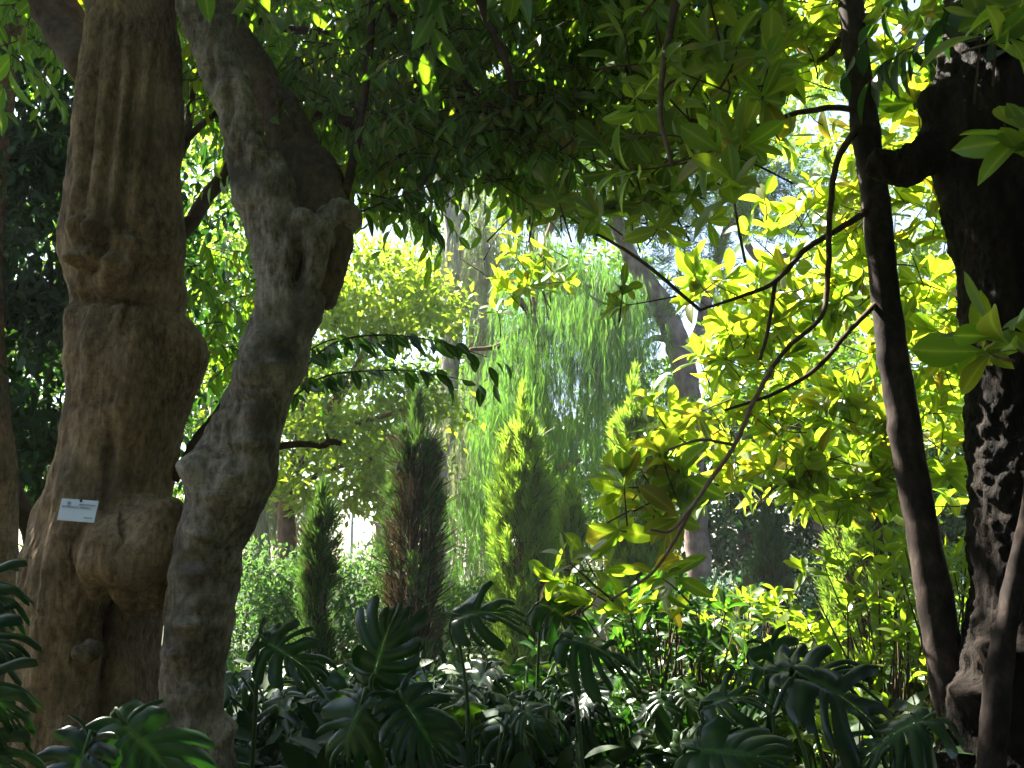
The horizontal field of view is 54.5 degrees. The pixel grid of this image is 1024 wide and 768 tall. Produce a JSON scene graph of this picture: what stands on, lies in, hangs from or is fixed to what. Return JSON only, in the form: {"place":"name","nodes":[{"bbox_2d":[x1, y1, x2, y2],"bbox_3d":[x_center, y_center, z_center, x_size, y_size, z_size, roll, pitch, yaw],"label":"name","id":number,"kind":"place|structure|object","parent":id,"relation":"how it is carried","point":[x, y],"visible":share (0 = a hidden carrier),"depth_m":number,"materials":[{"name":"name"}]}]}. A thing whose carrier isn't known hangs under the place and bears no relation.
{"place":"outdoors","nodes":[
{"label":"outdoors","id":0,"kind":"place"},
{"bbox_2d":[9,0,967,567],"label":"sky","id":1,"kind":"structure","parent":0,"point":[357,531],"materials":[{"name":"white"}]},
{"bbox_2d":[162,568,959,689],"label":"ground","id":2,"kind":"structure","parent":0,"point":[489,655],"depth_m":26.45,"materials":[{"name":"soil"}]},
{"bbox_2d":[0,559,46,767],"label":"monstera plant","id":3,"kind":"object","parent":2,"relation":"on","point":[10,693],"visible":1,"depth_m":2.06,"materials":[{"name":"green plant"}]},
{"bbox_2d":[5,203,64,547],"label":"leafy tree","id":4,"kind":"object","parent":2,"relation":"on","point":[51,394],"visible":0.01,"depth_m":17.95,"materials":[{"name":"green plant"}]},
{"bbox_2d":[36,699,217,767],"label":"monstera plant","id":5,"kind":"object","parent":2,"relation":"on","point":[113,742],"visible":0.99,"depth_m":2.61,"materials":[{"name":"green plant"}]},
{"bbox_2d":[0,0,321,681],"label":"evergreen tree","id":6,"kind":"object","parent":2,"relation":"on","point":[33,301],"visible":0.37,"depth_m":6.98,"materials":[{"name":"green plant"}]},
{"bbox_2d":[173,113,259,551],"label":"leafy tree","id":7,"kind":"object","parent":2,"relation":"on","point":[196,419],"visible":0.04,"depth_m":19.85,"materials":[{"name":"green plant"}]},
{"bbox_2d":[242,435,306,653],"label":"cypress tree","id":8,"kind":"object","parent":2,"relation":"on","point":[266,524],"visible":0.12,"depth_m":18.66,"materials":[{"name":"green plant"}]},
{"bbox_2d":[236,502,344,612],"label":"hedge","id":9,"kind":"object","parent":2,"relation":"on","point":[275,554],"visible":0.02,"depth_m":33.28,"materials":[{"name":"green plant"}]},
{"bbox_2d":[238,616,345,767],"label":"monstera plant","id":10,"kind":"object","parent":2,"relation":"on","point":[276,656],"visible":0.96,"depth_m":4.16,"materials":[{"name":"green plant"}]},
{"bbox_2d":[223,666,377,767],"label":"monstera plant","id":11,"kind":"object","parent":2,"relation":"on","point":[234,684],"visible":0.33,"depth_m":5.68,"materials":[{"name":"green plant"}]},
{"bbox_2d":[227,533,405,696],"bbox_3d":[-2.154,2.688,10.750,2.718,2.161,1.722,0,-10,0],"label":"hedge","id":12,"kind":"object","parent":2,"relation":"on","point":[276,597],"visible":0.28,"depth_m":10.55,"materials":[{"name":"green plant"}]},
{"bbox_2d":[285,470,352,686],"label":"cypress","id":13,"kind":"object","parent":2,"relation":"on","point":[317,567],"visible":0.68,"depth_m":8.56,"materials":[{"name":"green plant"}]},
{"bbox_2d":[272,578,384,632],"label":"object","id":14,"kind":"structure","parent":2,"relation":"on","point":[357,580],"depth_m":23.34,"materials":[{"name":"plant"}]},
{"bbox_2d":[182,64,487,643],"bbox_3d":[-3.350,-0.771,15.648,6.268,10.505,4.528,0,-10,0],"label":"round tree","id":15,"kind":"object","parent":2,"relation":"on","point":[411,296],"visible":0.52,"depth_m":14.57,"materials":[{"name":"green plant"}]},
{"bbox_2d":[229,272,464,559],"bbox_3d":[-5.251,1.331,31.115,9.275,11.992,5.939,0,-10,0],"label":"leafy tree","id":16,"kind":"object","parent":2,"relation":"on","point":[347,366],"visible":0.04,"depth_m":30.63,"materials":[{"name":"green plant"}]},
{"bbox_2d":[346,494,353,647],"bbox_3d":[-3.184,3.680,19.659,0.223,3.024,0.223,-3,-11,15],"label":"lamp post","id":17,"kind":"object","parent":2,"relation":"on","point":[351,534],"visible":0.2,"depth_m":19.76,"materials":[{"name":"white metal"}]},
{"bbox_2d":[271,664,437,767],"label":"monstera plant","id":18,"kind":"object","parent":2,"relation":"on","point":[422,675],"visible":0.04,"depth_m":5.96,"materials":[{"name":"green plant"}]},
{"bbox_2d":[316,594,462,767],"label":"monstera plant","id":19,"kind":"object","parent":2,"relation":"on","point":[438,725],"visible":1,"depth_m":3.36,"materials":[{"name":"green plant"}]},
{"bbox_2d":[311,656,493,767],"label":"monstera plant","id":20,"kind":"object","parent":2,"relation":"on","point":[336,681],"visible":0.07,"depth_m":5.75,"materials":[{"name":"green plant"}]},
{"bbox_2d":[365,379,460,681],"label":"cypress","id":21,"kind":"object","parent":2,"relation":"on","point":[415,491],"visible":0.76,"depth_m":9.32,"materials":[{"name":"green plant"}]},
{"bbox_2d":[0,0,836,767],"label":"gnarled tree","id":22,"kind":"object","parent":2,"relation":"on","point":[132,574],"visible":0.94,"depth_m":4.57,"materials":[{"name":"brown plant"}]},
{"bbox_2d":[57,498,98,522],"bbox_3d":[-1.820,0.529,4.170,0.172,0.093,0.011,3,-17,11],"label":"name plate","id":23,"kind":"object","parent":22,"relation":"attached to","point":[77,510],"visible":1,"depth_m":4.17,"materials":[{"name":"white ceramic"}]},
{"bbox_2d":[359,159,528,648],"bbox_3d":[-1.418,-0.883,20.480,3.907,12.567,3.319,0,-10,0],"label":"tall tree","id":24,"kind":"object","parent":2,"relation":"on","point":[458,266],"visible":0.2,"depth_m":19.94,"materials":[{"name":"green plant"}]},
{"bbox_2d":[301,32,629,619],"bbox_3d":[-0.683,-2.156,26.700,12.758,17.291,5.783,0,-10,0],"label":"leafy tree","id":25,"kind":"object","parent":2,"relation":"on","point":[531,246],"visible":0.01,"depth_m":27.05,"materials":[{"name":"green plant"}]},
{"bbox_2d":[433,573,502,681],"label":"shrub","id":26,"kind":"object","parent":2,"relation":"on","point":[451,656],"visible":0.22,"depth_m":12.55,"materials":[{"name":"green plant"}]},
{"bbox_2d":[367,580,574,767],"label":"monstera plant","id":27,"kind":"object","parent":2,"relation":"on","point":[521,720],"visible":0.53,"depth_m":4.68,"materials":[{"name":"green plant"}]},
{"bbox_2d":[477,378,562,675],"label":"cypress","id":28,"kind":"object","parent":2,"relation":"on","point":[521,507],"visible":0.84,"depth_m":11.20,"materials":[{"name":"green plant"}]},
{"bbox_2d":[434,588,625,767],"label":"monstera plant","id":29,"kind":"object","parent":2,"relation":"on","point":[553,687],"visible":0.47,"depth_m":5.19,"materials":[{"name":"green plant"}]},
{"bbox_2d":[395,208,678,533],"bbox_3d":[0.536,0.411,29.224,8.866,13.043,6.196,0,-10,0],"label":"leafy tree","id":30,"kind":"object","parent":2,"relation":"on","point":[616,253],"visible":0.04,"depth_m":28.98,"materials":[{"name":"green plant"}]},
{"bbox_2d":[436,210,683,621],"bbox_3d":[0.779,0.728,16.199,4.562,8.180,3.611,0,-10,0],"label":"weeping cypress","id":31,"kind":"object","parent":2,"relation":"on","point":[576,319],"visible":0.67,"depth_m":16.04,"materials":[{"name":"green plant"}]},
{"bbox_2d":[551,463,596,688],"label":"cypress","id":32,"kind":"object","parent":2,"relation":"on","point":[572,517],"visible":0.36,"depth_m":13.27,"materials":[{"name":"green plant"}]},
{"bbox_2d":[535,587,617,681],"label":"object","id":33,"kind":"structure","parent":2,"relation":"on","point":[601,634],"depth_m":13.96,"materials":[{"name":"plant"}]},
{"bbox_2d":[527,624,642,767],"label":"monstera plant","id":34,"kind":"object","parent":2,"relation":"on","point":[583,647],"visible":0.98,"depth_m":4.13,"materials":[{"name":"green plant"}]},
{"bbox_2d":[224,642,974,767],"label":"ground cover","id":35,"kind":"object","parent":2,"relation":"on","point":[313,755],"visible":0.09,"depth_m":5.18,"materials":[{"name":"green plant"}]},
{"bbox_2d":[550,676,707,767],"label":"monstera plant","id":36,"kind":"object","parent":2,"relation":"on","point":[590,713],"visible":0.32,"depth_m":5.03,"materials":[{"name":"green plant"}]},
{"bbox_2d":[553,356,707,571],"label":"leafy tree","id":37,"kind":"object","parent":2,"relation":"on","point":[666,368],"visible":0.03,"depth_m":29.66,"materials":[{"name":"green plant"}]},
{"bbox_2d":[519,568,753,730],"bbox_3d":[0.874,1.933,6.196,1.285,1.632,1.264,-7,-13,34],"label":"whorled shrub","id":38,"kind":"object","parent":2,"relation":"on","point":[649,645],"visible":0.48,"depth_m":6.11,"materials":[{"name":"green plant"}]},
{"bbox_2d":[598,361,681,678],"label":"cypress","id":39,"kind":"object","parent":2,"relation":"on","point":[628,418],"visible":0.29,"depth_m":12.23,"materials":[{"name":"green plant"}]},
{"bbox_2d":[457,0,856,635],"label":"tree","id":40,"kind":"object","parent":2,"relation":"on","point":[695,542],"visible":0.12,"depth_m":21.65,"materials":[{"name":"green plant"}]},
{"bbox_2d":[357,500,968,612],"bbox_3d":[7.216,5.953,33.390,25.223,4.680,3.873,0,-10,0],"label":"hedge","id":41,"kind":"object","parent":2,"relation":"on","point":[712,571],"visible":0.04,"depth_m":33.28,"materials":[{"name":"green plant"}]},
{"bbox_2d":[552,592,823,728],"bbox_3d":[1.113,2.034,6.307,1.708,1.523,1.030,1,-10,-8],"label":"whorled shrub","id":42,"kind":"object","parent":2,"relation":"on","point":[708,641],"visible":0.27,"depth_m":6.24,"materials":[{"name":"green plant"}]},
{"bbox_2d":[618,691,816,767],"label":"monstera plant","id":43,"kind":"object","parent":2,"relation":"on","point":[784,730],"visible":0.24,"depth_m":4.89,"materials":[{"name":"green plant"}]},
{"bbox_2d":[673,570,778,674],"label":"shrub","id":44,"kind":"object","parent":2,"relation":"on","point":[726,591],"visible":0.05,"depth_m":12.06,"materials":[{"name":"green plant"}]},
{"bbox_2d":[673,670,795,767],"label":"monstera plant","id":45,"kind":"object","parent":2,"relation":"on","point":[715,738],"visible":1,"depth_m":3.08,"materials":[{"name":"green plant"}]},
{"bbox_2d":[461,0,1023,744],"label":"magnolia tree","id":46,"kind":"object","parent":2,"relation":"on","point":[711,130],"visible":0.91,"depth_m":5.26,"materials":[{"name":"green plant"}]},
{"bbox_2d":[670,368,826,629],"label":"evergreen tree","id":47,"kind":"object","parent":2,"relation":"on","point":[729,546],"visible":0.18,"depth_m":22.80,"materials":[{"name":"green plant"}]},
{"bbox_2d":[658,581,854,698],"bbox_3d":[1.705,2.176,7.157,1.348,1.499,1.111,0,-10,0],"label":"whorled shrub","id":48,"kind":"object","parent":2,"relation":"on","point":[751,594],"visible":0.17,"depth_m":7.08,"materials":[{"name":"green plant"}]},
{"bbox_2d":[747,486,795,635],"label":"cypress","id":49,"kind":"object","parent":2,"relation":"on","point":[769,553],"visible":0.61,"depth_m":14.65,"materials":[{"name":"green plant"}]},
{"bbox_2d":[728,538,821,648],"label":"shrub","id":50,"kind":"object","parent":2,"relation":"on","point":[794,572],"visible":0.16,"depth_m":16.60,"materials":[{"name":"green plant"}]},
{"bbox_2d":[686,611,873,766],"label":"whorled shrub","id":51,"kind":"object","parent":2,"relation":"on","point":[822,636],"visible":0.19,"depth_m":6.51,"materials":[{"name":"green plant"}]},
{"bbox_2d":[745,625,815,767],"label":"monstera plant","id":52,"kind":"object","parent":2,"relation":"on","point":[763,652],"visible":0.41,"depth_m":4.24,"materials":[{"name":"green plant"}]},
{"bbox_2d":[781,585,836,662],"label":"shrub","id":53,"kind":"object","parent":2,"relation":"on","point":[807,603],"visible":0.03,"depth_m":12.69,"materials":[{"name":"green plant"}]},
{"bbox_2d":[734,692,897,766],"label":"monstera plant","id":54,"kind":"object","parent":2,"relation":"on","point":[851,723],"visible":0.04,"depth_m":5.49,"materials":[{"name":"green plant"}]},
{"bbox_2d":[679,293,963,619],"bbox_3d":[4.961,1.339,15.138,5.167,6.186,4.061,0,-10,0],"label":"tree","id":55,"kind":"object","parent":2,"relation":"on","point":[846,355],"visible":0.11,"depth_m":14.89,"materials":[{"name":"green plant"}]},
{"bbox_2d":[718,681,938,767],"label":"whorled shrub","id":56,"kind":"object","parent":2,"relation":"on","point":[806,736],"visible":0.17,"depth_m":4.71,"materials":[{"name":"green plant"}]},
{"bbox_2d":[734,27,954,371],"bbox_3d":[10.445,-1.885,27.891,9.375,17.127,5.511,0,-10,0],"label":"leafy tree","id":57,"kind":"object","parent":2,"relation":"on","point":[933,248],"visible":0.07,"depth_m":27.80,"materials":[{"name":"green plant"}]},
{"bbox_2d":[800,742,892,767],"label":"monstera plant","id":58,"kind":"object","parent":2,"relation":"on","point":[815,746],"visible":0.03,"depth_m":5.25,"materials":[{"name":"green plant"}]},
{"bbox_2d":[769,555,932,738],"bbox_3d":[2.166,1.861,5.982,1.287,1.698,1.190,-10,-14,43],"label":"whorled shrub","id":59,"kind":"object","parent":2,"relation":"on","point":[892,634],"visible":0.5,"depth_m":5.92,"materials":[{"name":"green plant"}]},
{"bbox_2d":[748,643,964,767],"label":"monstera plant","id":60,"kind":"object","parent":2,"relation":"on","point":[808,681],"visible":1,"depth_m":3.48,"materials":[{"name":"green plant"}]},
{"bbox_2d":[811,433,914,668],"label":"juniper","id":61,"kind":"object","parent":2,"relation":"on","point":[838,538],"visible":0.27,"depth_m":10.15,"materials":[{"name":"green plant"}]},
{"bbox_2d":[789,357,967,590],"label":"cypress tree","id":62,"kind":"object","parent":2,"relation":"on","point":[961,523],"visible":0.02,"depth_m":21.53,"materials":[{"name":"green plant"}]},
{"bbox_2d":[810,525,969,730],"bbox_3d":[2.674,1.827,6.251,1.389,1.856,1.232,0,-10,0],"label":"whorled shrub","id":63,"kind":"object","parent":2,"relation":"on","point":[887,536],"visible":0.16,"depth_m":6.45,"materials":[{"name":"green plant"}]},
{"bbox_2d":[874,525,969,733],"bbox_3d":[2.494,1.737,5.681,0.820,1.832,0.678,4,-11,-21],"label":"whorled shrub","id":64,"kind":"object","parent":2,"relation":"on","point":[904,559],"visible":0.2,"depth_m":5.77,"materials":[{"name":"green plant"}]},
{"bbox_2d":[895,304,967,576],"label":"leafy tree","id":65,"kind":"object","parent":2,"relation":"on","point":[949,522],"depth_m":21.00,"materials":[{"name":"green plant"}]},
{"bbox_2d":[840,0,1023,767],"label":"oak tree","id":66,"kind":"object","parent":2,"relation":"on","point":[982,706],"visible":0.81,"depth_m":4.75,"materials":[{"name":"black plant"}]},
{"bbox_2d":[240,663,920,675],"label":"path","id":67,"kind":"structure","parent":0,"point":[669,664],"depth_m":15.57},
{"label":"lawn","id":68,"kind":"structure","parent":0,"visible":0},
{"bbox_2d":[866,583,966,668],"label":"shrub","id":69,"kind":"object","parent":68,"relation":"on","point":[915,627],"visible":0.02,"depth_m":9.18,"materials":[{"name":"green plant"}]}
]}

